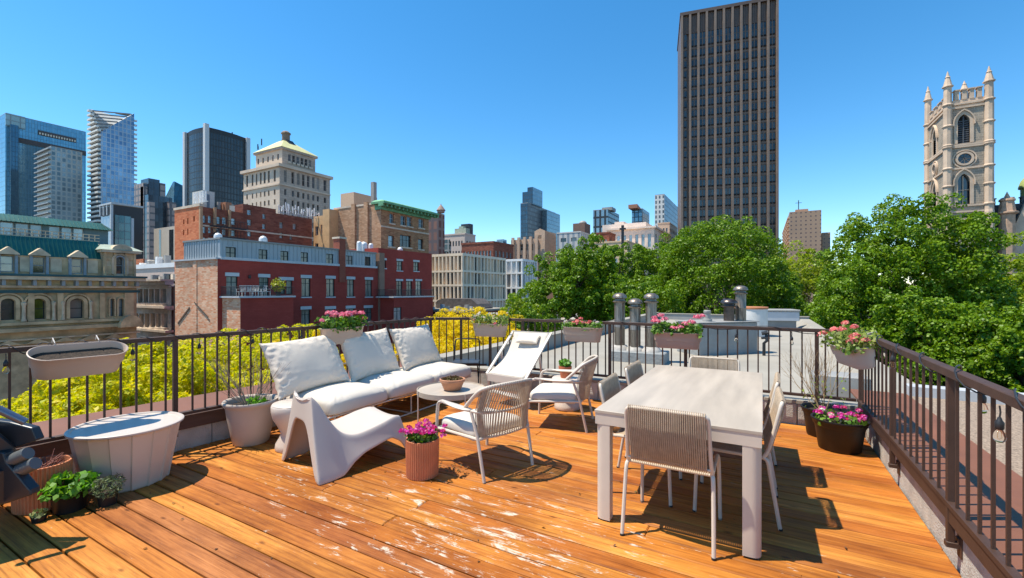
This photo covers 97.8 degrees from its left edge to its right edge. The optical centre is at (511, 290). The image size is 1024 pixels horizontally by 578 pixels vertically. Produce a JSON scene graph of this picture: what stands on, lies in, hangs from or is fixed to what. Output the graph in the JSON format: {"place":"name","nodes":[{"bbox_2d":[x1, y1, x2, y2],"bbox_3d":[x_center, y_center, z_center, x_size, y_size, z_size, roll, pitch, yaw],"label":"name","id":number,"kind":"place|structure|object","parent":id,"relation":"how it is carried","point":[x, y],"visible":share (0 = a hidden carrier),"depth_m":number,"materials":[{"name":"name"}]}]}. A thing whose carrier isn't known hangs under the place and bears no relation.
{"place":"outdoors","nodes":[
{"label":"outdoors","id":0,"kind":"place"},
{"bbox_2d":[0,113,85,221],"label":"glass tower","id":1,"kind":"structure","parent":0,"point":[23,140],"depth_m":338.69,"materials":[{"name":"blue glass"}]},
{"bbox_2d":[34,146,81,220],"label":"apartment tower","id":2,"kind":"structure","parent":0,"point":[58,177],"depth_m":306.27,"materials":[{"name":"glass"}]},
{"bbox_2d":[0,213,147,417],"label":"stone palace","id":3,"kind":"structure","parent":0,"point":[65,281],"depth_m":42.55,"materials":[{"name":"beige stone"}]},
{"bbox_2d":[87,109,136,222],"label":"glass tower","id":4,"kind":"structure","parent":0,"point":[112,156],"depth_m":316.55,"materials":[{"name":"glass"}]},
{"bbox_2d":[98,202,142,258],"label":"office slab","id":5,"kind":"structure","parent":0,"point":[124,222],"depth_m":193.63,"materials":[{"name":"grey glass"}]},
{"bbox_2d":[134,178,175,258],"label":"office tower","id":6,"kind":"structure","parent":0,"point":[154,201],"depth_m":231.49,"materials":[{"name":"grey glass"}]},
{"bbox_2d":[136,255,174,284],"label":"building","id":7,"kind":"structure","parent":0,"point":[157,266],"depth_m":92.64,"materials":[{"name":"white concrete"}]},
{"bbox_2d":[154,226,174,262],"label":"concrete block","id":8,"kind":"structure","parent":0,"point":[164,240],"depth_m":203.50,"materials":[{"name":"beige concrete"}]},
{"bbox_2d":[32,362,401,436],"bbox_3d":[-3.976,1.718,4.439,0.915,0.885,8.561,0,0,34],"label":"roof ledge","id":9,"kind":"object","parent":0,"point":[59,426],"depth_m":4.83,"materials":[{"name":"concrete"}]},
{"bbox_2d":[183,123,261,206],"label":"office tower","id":10,"kind":"structure","parent":0,"point":[216,161],"depth_m":261.71,"materials":[{"name":"glass"}]},
{"bbox_2d":[240,131,332,245],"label":"stone tower","id":11,"kind":"structure","parent":0,"point":[282,173],"depth_m":156.94,"materials":[{"name":"stone"}]},
{"bbox_2d":[173,233,434,380],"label":"brick house","id":12,"kind":"structure","parent":0,"point":[370,281],"depth_m":48.73,"materials":[{"name":"brick"}]},
{"bbox_2d":[314,182,438,252],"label":"brick block","id":13,"kind":"structure","parent":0,"point":[354,218],"depth_m":79.13,"materials":[{"name":"brown brick"}]},
{"bbox_2d":[429,204,444,253],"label":"red tower","id":14,"kind":"structure","parent":0,"point":[436,235],"depth_m":140.98,"materials":[{"name":"stone"}]},
{"bbox_2d":[445,224,475,253],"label":"office building","id":15,"kind":"structure","parent":0,"point":[462,234],"depth_m":152.50,"materials":[{"name":"concrete"}]},
{"bbox_2d":[432,253,505,307],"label":"office building","id":16,"kind":"structure","parent":0,"point":[460,275],"depth_m":95.71,"materials":[{"name":"beige concrete"}]},
{"bbox_2d":[433,298,508,344],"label":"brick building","id":17,"kind":"structure","parent":0,"point":[450,304],"depth_m":71.20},
{"bbox_2d":[0,386,960,577],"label":"deck floor","id":18,"kind":"structure","parent":0,"point":[248,512],"depth_m":3.03,"materials":[{"name":"brown wood"}]},
{"bbox_2d":[0,405,43,504],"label":"barbecue grill","id":19,"kind":"object","parent":18,"relation":"on","point":[17,481],"visible":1,"depth_m":2.71,"materials":[{"name":"metal"}]},
{"bbox_2d":[11,448,72,514],"bbox_3d":[-3.414,1.366,3.249,0.317,0.389,0.332,0,0,-41],"label":"ribbed pot","id":20,"kind":"object","parent":18,"relation":"on","point":[42,475],"visible":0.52,"depth_m":3.15,"materials":[{"name":"ceramic"}]},
{"bbox_2d":[37,470,101,514],"bbox_3d":[-3.150,1.419,3.184,0.310,0.282,0.343,0,0,29],"label":"herb pot","id":21,"kind":"object","parent":18,"relation":"on","point":[69,496],"visible":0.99,"depth_m":3.13,"materials":[{"name":"green plastic"}]},
{"bbox_2d":[89,473,126,507],"bbox_3d":[-2.955,1.452,3.261,0.220,0.216,0.229,0,0,29],"label":"herb pot","id":22,"kind":"object","parent":18,"relation":"on","point":[106,496],"visible":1,"depth_m":3.24,"materials":[{"name":"black plastic"}]},
{"bbox_2d":[64,411,183,494],"bbox_3d":[-3.149,1.323,3.665,0.744,0.474,0.744,0,0,29],"label":"tub table","id":23,"kind":"object","parent":18,"relation":"on","point":[136,450],"visible":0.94,"depth_m":3.49,"materials":[{"name":"plastic"}]},
{"bbox_2d":[201,353,290,446],"bbox_3d":[-2.738,1.079,4.633,0.798,0.962,0.850,0,0,-29],"label":"shrub pot","id":24,"kind":"object","parent":18,"relation":"on","point":[249,419],"visible":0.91,"depth_m":4.47,"materials":[{"name":"white ceramic"}]},
{"bbox_2d":[271,398,315,452],"bbox_3d":[-2.165,1.335,4.437,0.410,0.449,0.410,0,0,29],"label":"side table","id":25,"kind":"object","parent":18,"relation":"on","point":[280,411],"visible":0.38,"depth_m":4.28,"materials":[{"name":"white plastic"}]},
{"bbox_2d":[282,391,406,485],"bbox_3d":[-1.508,1.226,4.179,0.791,0.671,0.952,0,0,43],"label":"easy chair","id":26,"kind":"object","parent":18,"relation":"on","point":[338,448],"visible":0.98,"depth_m":3.88,"materials":[{"name":"white plastic"}]},
{"bbox_2d":[259,324,471,419],"bbox_3d":[-1.654,1.038,5.739,0.917,1.044,2.787,0,0,29],"label":"outdoor sofa","id":27,"kind":"object","parent":18,"relation":"on","point":[320,376],"visible":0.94,"depth_m":5.35,"materials":[{"name":"white fabric"}]},
{"bbox_2d":[398,418,447,480],"bbox_3d":[-0.731,1.338,3.770,0.368,0.444,0.308,0,0,29],"label":"ribbed pot","id":28,"kind":"object","parent":18,"relation":"on","point":[422,451],"visible":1,"depth_m":3.69,"materials":[{"name":"ceramic"}]},
{"bbox_2d":[417,381,484,421],"bbox_3d":[-0.709,1.345,5.214,0.790,0.430,0.790,0,0,29],"label":"coffee table","id":29,"kind":"object","parent":18,"relation":"on","point":[435,391],"visible":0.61,"depth_m":5.03,"materials":[{"name":"ceramic"}]},
{"bbox_2d":[435,378,533,482],"bbox_3d":[-0.222,1.159,4.033,0.697,0.808,0.789,0,0,-42],"label":"lounge chair","id":30,"kind":"object","parent":18,"relation":"on","point":[480,422],"visible":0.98,"depth_m":3.79,"materials":[{"name":"beige wicker"}]},
{"bbox_2d":[486,330,552,408],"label":"deck chair","id":31,"kind":"object","parent":18,"relation":"on","point":[521,357],"visible":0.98,"depth_m":6.41,"materials":[{"name":"white fabric"}]},
{"bbox_2d":[527,355,598,432],"bbox_3d":[0.616,1.159,5.258,0.788,0.808,0.697,0,0,17],"label":"lounge chair","id":32,"kind":"object","parent":18,"relation":"on","point":[572,393],"visible":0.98,"depth_m":5.02,"materials":[{"name":"fabric"}]},
{"bbox_2d":[598,372,682,507],"bbox_3d":[1.031,1.138,3.583,0.567,0.848,0.563,0,0,28],"label":"dining chair","id":33,"kind":"object","parent":18,"relation":"on","point":[609,387],"visible":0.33,"depth_m":3.61,"materials":[{"name":"beige fabric"}]},
{"bbox_2d":[624,360,695,457],"bbox_3d":[1.418,1.138,4.274,0.567,0.848,0.563,0,0,31],"label":"dining chair","id":34,"kind":"object","parent":18,"relation":"on","point":[633,371],"visible":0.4,"depth_m":4.36,"materials":[{"name":"beige fabric"}]},
{"bbox_2d":[620,404,721,560],"bbox_3d":[1.058,1.138,2.938,0.563,0.848,0.567,0,0,29],"label":"dining chair","id":35,"kind":"object","parent":18,"relation":"on","point":[654,435],"visible":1,"depth_m":2.73,"materials":[{"name":"beige fabric"}]},
{"bbox_2d":[488,318,855,402],"bbox_3d":[1.686,0.915,6.014,4.715,0.970,0.045,0,0,29],"label":"metal railing","id":36,"kind":"object","parent":18,"relation":"on","point":[747,328],"visible":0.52,"depth_m":5.70,"materials":[{"name":"metal"}]},
{"bbox_2d":[561,317,603,342],"bbox_3d":[0.998,0.538,6.277,0.596,0.345,0.323,0,0,29],"label":"hanging planter","id":37,"kind":"object","parent":36,"relation":"hanging from","point":[590,331],"visible":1,"depth_m":6.17,"materials":[{"name":"beige plastic"}]},
{"bbox_2d":[650,313,705,349],"bbox_3d":[2.088,0.504,5.644,0.666,0.443,0.359,0,0,29],"label":"hanging planter","id":38,"kind":"object","parent":36,"relation":"hanging from","point":[678,336],"visible":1,"depth_m":5.55,"materials":[{"name":"brown plastic"}]},
{"bbox_2d":[595,365,762,560],"bbox_3d":[1.514,1.185,3.720,1.000,0.750,2.110,0,0,29],"label":"dining table","id":39,"kind":"object","parent":18,"relation":"on","point":[729,403],"visible":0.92,"depth_m":3.04,"materials":[{"name":"wood"}]},
{"bbox_2d":[689,355,739,370],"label":"dining chair","id":40,"kind":"object","parent":18,"relation":"on","point":[707,362],"visible":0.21,"depth_m":4.83,"materials":[{"name":"beige fabric"}]},
{"bbox_2d":[692,386,785,531],"bbox_3d":[1.651,1.138,3.260,0.567,0.848,0.563,0,0,28],"label":"dining chair","id":41,"kind":"object","parent":18,"relation":"on","point":[774,421],"visible":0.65,"depth_m":3.10,"materials":[{"name":"beige fabric"}]},
{"bbox_2d":[712,372,780,488],"bbox_3d":[1.998,1.138,3.878,0.567,0.848,0.563,0,0,30],"label":"dining chair","id":42,"kind":"object","parent":18,"relation":"on","point":[775,385],"visible":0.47,"depth_m":3.74,"materials":[{"name":"beige fabric"}]},
{"bbox_2d":[777,335,850,436],"bbox_3d":[3.327,1.011,4.892,0.782,1.097,0.662,0,0,29],"label":"black pot","id":43,"kind":"object","parent":18,"relation":"on","point":[808,408],"visible":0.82,"depth_m":4.87,"materials":[{"name":"plastic"}]},
{"bbox_2d":[810,405,869,454],"bbox_3d":[3.228,1.352,4.404,0.476,0.416,0.476,0,0,29],"label":"black pot","id":44,"kind":"object","parent":18,"relation":"on","point":[841,433],"visible":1,"depth_m":4.28,"materials":[{"name":"plastic"}]},
{"bbox_2d":[461,241,513,258],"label":"brick warehouse","id":45,"kind":"structure","parent":0,"point":[496,249],"depth_m":128.08,"materials":[{"name":"red brick"}]},
{"bbox_2d":[0,0,1023,287],"label":"sky","id":46,"kind":"structure","parent":0,"point":[464,107],"materials":[{"name":"blue"}]},
{"bbox_2d":[506,259,536,310],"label":"office building","id":47,"kind":"structure","parent":0,"point":[517,278],"depth_m":109.67,"materials":[{"name":"white concrete"}]},
{"bbox_2d":[520,187,559,296],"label":"apartment tower","id":48,"kind":"structure","parent":0,"point":[534,215],"depth_m":339.52,"materials":[{"name":"glass"}]},
{"bbox_2d":[557,231,592,317],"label":"office building","id":49,"kind":"structure","parent":0,"point":[564,238],"depth_m":193.12,"materials":[{"name":"white glass"}]},
{"bbox_2d":[593,207,618,232],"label":"apartment tower","id":50,"kind":"structure","parent":0,"point":[606,216],"depth_m":303.58,"materials":[{"name":"blue glass"}]},
{"bbox_2d":[655,194,677,235],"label":"apartment tower","id":51,"kind":"structure","parent":0,"point":[666,208],"depth_m":283.53,"materials":[{"name":"white glass"}]},
{"bbox_2d":[677,0,778,311],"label":"slab tower","id":52,"kind":"structure","parent":0,"point":[728,109],"depth_m":169.39,"materials":[{"name":"brown metal"}]},
{"bbox_2d":[782,200,820,304],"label":"apartment tower","id":53,"kind":"structure","parent":0,"point":[803,226],"depth_m":326.05,"materials":[{"name":"concrete"}]},
{"bbox_2d":[923,66,995,263],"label":"church tower","id":54,"kind":"structure","parent":0,"point":[959,142],"depth_m":84.12,"materials":[{"name":"grey stone"}]},
{"bbox_2d":[994,178,1023,285],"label":"church nave","id":55,"kind":"structure","parent":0,"point":[1008,210],"depth_m":81.65,"materials":[{"name":"stone"}]},
{"bbox_3d":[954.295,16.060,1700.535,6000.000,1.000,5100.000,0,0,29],"label":"ground","id":56,"kind":"structure","parent":0,"visible":0},
{"bbox_2d":[0,353,187,415],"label":"locust tree","id":57,"kind":"object","parent":56,"relation":"on","point":[38,393],"visible":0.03,"depth_m":8.85,"materials":[{"name":"yellow plant"}]},
{"bbox_2d":[137,274,174,356],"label":"stone storehouse","id":58,"kind":"structure","parent":56,"relation":"on","point":[156,304],"depth_m":55.69,"materials":[{"name":"beige stone"}]},
{"bbox_2d":[83,337,232,377],"bbox_3d":[-10.073,8.442,13.313,3.681,14.242,3.852,0,0,8],"label":"locust tree","id":59,"kind":"object","parent":56,"relation":"on","point":[158,348],"visible":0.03,"depth_m":12.83,"materials":[{"name":"yellow plant"}]},
{"bbox_2d":[125,327,295,391],"bbox_3d":[-8.145,8.333,12.866,6.380,14.460,7.078,0,0,29],"label":"locust tree","id":60,"kind":"object","parent":56,"relation":"on","point":[234,364],"visible":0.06,"depth_m":12.94,"materials":[{"name":"yellow plant"}]},
{"bbox_2d":[173,190,311,259],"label":"brick warehouse","id":61,"kind":"structure","parent":56,"relation":"on","point":[203,220],"depth_m":67.89,"materials":[{"name":"red brick"}]},
{"bbox_2d":[416,306,524,346],"bbox_3d":[-2.509,8.145,20.942,6.708,14.838,7.150,0,0,29],"label":"locust tree","id":62,"kind":"object","parent":56,"relation":"on","point":[477,310],"visible":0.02,"depth_m":20.81,"materials":[{"name":"yellow plant"}]},
{"bbox_2d":[499,292,549,337],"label":"maple tree","id":63,"kind":"object","parent":56,"relation":"on","point":[515,308],"visible":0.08,"depth_m":30.34,"materials":[{"name":"green plant"}]},
{"bbox_2d":[503,288,562,338],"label":"maple tree","id":64,"kind":"object","parent":56,"relation":"on","point":[531,312],"visible":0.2,"depth_m":27.48,"materials":[{"name":"green plant"}]},
{"bbox_2d":[511,229,555,314],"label":"art deco building","id":65,"kind":"structure","parent":56,"relation":"on","point":[541,243],"depth_m":162.05,"materials":[{"name":"stone"}]},
{"bbox_2d":[522,234,625,330],"bbox_3d":[4.652,5.421,35.980,8.582,20.289,9.100,0,0,29],"label":"maple tree","id":66,"kind":"object","parent":56,"relation":"on","point":[568,273],"visible":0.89,"depth_m":33.64,"materials":[{"name":"green plant"}]},
{"bbox_2d":[580,232,650,320],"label":"maple tree","id":67,"kind":"object","parent":56,"relation":"on","point":[625,262],"visible":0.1,"depth_m":41.38,"materials":[{"name":"green plant"}]},
{"bbox_2d":[602,221,670,274],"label":"courthouse","id":68,"kind":"structure","parent":56,"relation":"on","point":[646,234],"depth_m":174.59,"materials":[{"name":"beige stone"}]},
{"bbox_2d":[616,233,706,316],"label":"maple tree","id":69,"kind":"object","parent":56,"relation":"on","point":[653,265],"visible":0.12,"depth_m":43.71,"materials":[{"name":"green plant"}]},
{"bbox_2d":[654,214,797,313],"bbox_3d":[17.640,4.579,37.936,11.380,21.974,11.287,0,0,29],"label":"maple tree","id":70,"kind":"object","parent":56,"relation":"on","point":[680,253],"visible":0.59,"depth_m":35.25,"materials":[{"name":"green plant"}]},
{"bbox_2d":[753,285,815,317],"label":"maple tree","id":71,"kind":"object","parent":56,"relation":"on","point":[801,305],"visible":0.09,"depth_m":35.57,"materials":[{"name":"green plant"}]},
{"bbox_2d":[765,240,851,306],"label":"maple tree","id":72,"kind":"object","parent":56,"relation":"on","point":[808,281],"visible":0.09,"depth_m":50.22,"materials":[{"name":"green plant"}]},
{"bbox_2d":[808,254,966,383],"bbox_3d":[18.886,6.866,23.470,7.423,17.396,7.397,0,0,29],"label":"maple tree","id":73,"kind":"object","parent":56,"relation":"on","point":[842,309],"visible":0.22,"depth_m":22.07,"materials":[{"name":"green plant"}]},
{"bbox_2d":[804,191,1023,350],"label":"maple tree","id":74,"kind":"object","parent":56,"relation":"on","point":[977,278],"visible":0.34,"depth_m":22.32,"materials":[{"name":"green plant"}]},
{"bbox_2d":[870,285,1023,388],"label":"maple tree","id":75,"kind":"object","parent":56,"relation":"on","point":[941,323],"visible":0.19,"depth_m":18.97,"materials":[{"name":"green plant"}]},
{"bbox_2d":[892,228,1023,346],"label":"maple tree","id":76,"kind":"object","parent":56,"relation":"on","point":[1017,264],"visible":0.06,"depth_m":25.47,"materials":[{"name":"green plant"}]},
{"bbox_2d":[947,304,1023,392],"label":"maple tree","id":77,"kind":"object","parent":56,"relation":"on","point":[1002,341],"visible":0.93,"depth_m":16.42,"materials":[{"name":"green plant"}]},
{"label":"deck underlay","id":78,"kind":"structure","parent":0,"visible":0},
{"bbox_2d":[16,362,451,473],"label":"terrace kerb","id":79,"kind":"structure","parent":78,"relation":"on","point":[202,428],"depth_m":4.46,"materials":[{"name":"concrete"}]},
{"bbox_2d":[0,317,433,447],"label":"metal railing","id":80,"kind":"object","parent":79,"relation":"attached to","point":[136,341],"visible":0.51,"depth_m":4.25,"materials":[{"name":"metal"}]},
{"bbox_2d":[26,335,127,379],"bbox_3d":[-3.499,0.537,3.602,0.306,0.222,0.592,31,17,30],"label":"hanging planter","id":81,"kind":"object","parent":80,"relation":"hanging from","point":[52,362],"visible":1,"depth_m":3.54,"materials":[{"name":"beige plastic"}]},
{"bbox_2d":[0,317,428,373],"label":"string lights","id":82,"kind":"object","parent":80,"relation":"attached to","point":[5,369],"visible":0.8,"depth_m":4.10,"materials":[{"name":"black"}]},
{"bbox_2d":[314,310,368,343],"bbox_3d":[-2.143,0.446,5.638,0.362,0.427,0.736,0,0,34],"label":"hanging planter","id":83,"kind":"object","parent":80,"relation":"hanging from","point":[341,330],"visible":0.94,"depth_m":5.54,"materials":[{"name":"beige plastic"}]},
{"bbox_2d":[435,317,486,365],"bbox_3d":[-0.816,0.915,7.166,0.822,0.970,0.045,0,0,0],"label":"metal railing","id":84,"kind":"object","parent":80,"relation":"attached to","point":[453,319],"visible":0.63,"depth_m":7.15,"materials":[{"name":"metal"}]},
{"bbox_2d":[470,311,508,336],"bbox_3d":[-0.353,0.522,7.025,0.661,0.385,0.334,0,0,22],"label":"hanging planter","id":85,"kind":"object","parent":84,"relation":"hanging from","point":[486,327],"visible":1,"depth_m":6.91,"materials":[{"name":"beige plastic"}]},
{"bbox_3d":[9.388,8.570,5.797,21.100,13.980,31.300,0,0,29],"label":"terrace building","id":86,"kind":"object","parent":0,"visible":0},
{"bbox_2d":[465,366,857,425],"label":"terrace kerb","id":87,"kind":"structure","parent":86,"relation":"on","point":[793,413],"depth_m":5.37,"materials":[{"name":"concrete"}]},
{"bbox_2d":[487,319,838,397],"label":"flat roof","id":88,"kind":"structure","parent":86,"relation":"on","point":[774,357],"depth_m":10.26,"materials":[{"name":"concrete"}]},
{"bbox_2d":[440,312,658,364],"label":"roof parapet","id":89,"kind":"structure","parent":88,"relation":"on","point":[494,349],"depth_m":9.59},
{"bbox_2d":[612,345,668,364],"bbox_3d":[2.793,1.391,9.928,1.245,0.333,0.650,0,0,29],"label":"flue base","id":90,"kind":"object","parent":88,"relation":"on","point":[649,355],"visible":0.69,"depth_m":9.64,"materials":[{"name":"grey paint"}]},
{"bbox_2d":[612,293,626,344],"bbox_3d":[2.435,0.650,10.101,0.323,1.200,0.323,0,0,29],"label":"chimney flue","id":91,"kind":"object","parent":90,"relation":"on","point":[619,301],"visible":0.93,"depth_m":10.00,"materials":[{"name":"silver metal"}]},
{"bbox_2d":[628,298,642,346],"bbox_3d":[2.724,0.710,9.881,0.323,1.080,0.323,0,0,29],"label":"chimney flue","id":92,"kind":"object","parent":90,"relation":"on","point":[635,307],"visible":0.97,"depth_m":9.78,"materials":[{"name":"silver metal"}]},
{"bbox_2d":[643,293,658,346],"bbox_3d":[3.041,0.650,9.761,0.323,1.200,0.323,0,0,29],"label":"chimney flue","id":93,"kind":"object","parent":90,"relation":"on","point":[651,301],"visible":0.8,"depth_m":9.66,"materials":[{"name":"silver metal"}]},
{"bbox_2d":[675,319,759,355],"bbox_3d":[5.187,1.159,11.323,1.792,0.798,0.910,0,0,-16],"label":"chimney box","id":94,"kind":"object","parent":88,"relation":"on","point":[742,342],"visible":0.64,"depth_m":10.93,"materials":[{"name":"grey paint"}]},
{"bbox_2d":[733,286,747,320],"bbox_3d":[5.814,0.315,11.358,0.345,0.890,0.345,0,0,29],"label":"chimney flue","id":95,"kind":"object","parent":94,"relation":"on","point":[740,293],"visible":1,"depth_m":11.25,"materials":[{"name":"silver metal"}]},
{"bbox_2d":[658,313,808,319],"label":"roof parapet","id":96,"kind":"structure","parent":88,"relation":"on","point":[679,316],"depth_m":23.70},
{"bbox_2d":[746,306,768,336],"bbox_3d":[8.302,1.060,15.500,1.040,1.000,1.040,0,0,29],"label":"roof drum","id":97,"kind":"object","parent":88,"relation":"on","point":[757,313],"visible":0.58,"depth_m":15.03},
{"bbox_2d":[768,309,800,327],"bbox_3d":[11.008,1.165,18.500,1.340,0.790,1.060,0,0,15],"label":"roof hatch","id":98,"kind":"object","parent":88,"relation":"on","point":[786,318],"visible":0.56,"depth_m":18.05,"materials":[{"name":"metal"}]},
{"bbox_2d":[810,370,870,401],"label":"roof curb","id":99,"kind":"structure","parent":88,"relation":"on","point":[854,382],"depth_m":6.16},
{"bbox_2d":[796,319,914,392],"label":"roof parapet","id":100,"kind":"structure","parent":88,"relation":"on","point":[804,323],"depth_m":9.57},
{"bbox_2d":[865,425,992,577],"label":"terrace kerb","id":101,"kind":"structure","parent":86,"relation":"on","point":[970,564],"depth_m":2.98,"materials":[{"name":"concrete"}]},
{"bbox_2d":[857,333,1023,577],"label":"metal railing","id":102,"kind":"object","parent":101,"relation":"on","point":[993,559],"visible":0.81,"depth_m":2.49,"materials":[{"name":"metal"}]},
{"bbox_2d":[817,320,884,369],"bbox_3d":[3.264,0.498,4.303,0.364,0.432,0.676,-14,-4,15],"label":"hanging planter","id":103,"kind":"object","parent":102,"relation":"hanging from","point":[855,347],"visible":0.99,"depth_m":4.14,"materials":[{"name":"plastic"}]},
{"bbox_2d":[865,330,1023,442],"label":"string lights","id":104,"kind":"object","parent":102,"relation":"attached to","point":[999,435],"visible":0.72,"depth_m":2.18,"materials":[{"name":"black"}]},
{"bbox_2d":[912,396,1021,476],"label":"gravel roof","id":105,"kind":"structure","parent":86,"relation":"on","point":[1016,440],"depth_m":4.20,"materials":[{"name":"gravel"}]},
{"bbox_2d":[851,389,1021,574],"bbox_3d":[2.298,1.285,1.520,0.570,0.022,9.500,0,0,29],"label":"roof strip","id":106,"kind":"object","parent":105,"relation":"on","point":[1016,520],"visible":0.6,"depth_m":3.04,"materials":[{"name":"concrete"}]},
{"bbox_2d":[907,383,1023,404],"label":"roof parapet","id":107,"kind":"structure","parent":105,"relation":"on","point":[962,395],"depth_m":5.30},
{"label":"pavement","id":108,"kind":"structure","parent":0,"visible":0},
{"bbox_2d":[0,361,171,422],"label":"locust tree","id":109,"kind":"object","parent":108,"relation":"on","point":[40,412],"visible":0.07,"depth_m":6.77,"materials":[{"name":"yellow plant"}]},
{"bbox_2d":[83,345,252,407],"bbox_3d":[-5.912,8.266,8.984,4.423,14.593,4.949,0,0,29],"label":"locust tree","id":110,"kind":"object","parent":108,"relation":"on","point":[184,370],"visible":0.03,"depth_m":8.19,"materials":[{"name":"yellow plant"}]},
{"bbox_2d":[232,350,273,385],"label":"locust tree","id":111,"kind":"object","parent":108,"relation":"on","point":[255,354],"visible":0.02,"depth_m":10.61,"materials":[{"name":"yellow plant"}]},
{"bbox_2d":[394,320,498,353],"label":"locust tree","id":112,"kind":"object","parent":108,"relation":"on","point":[450,340],"visible":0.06,"depth_m":15.30,"materials":[{"name":"yellow plant"}]},
{"bbox_2d":[582,273,687,320],"bbox_3d":[9.252,7.054,33.842,8.104,17.029,8.932,0,0,29],"label":"maple tree","id":113,"kind":"object","parent":108,"relation":"on","point":[642,287],"visible":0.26,"depth_m":32.52,"materials":[{"name":"green plant"}]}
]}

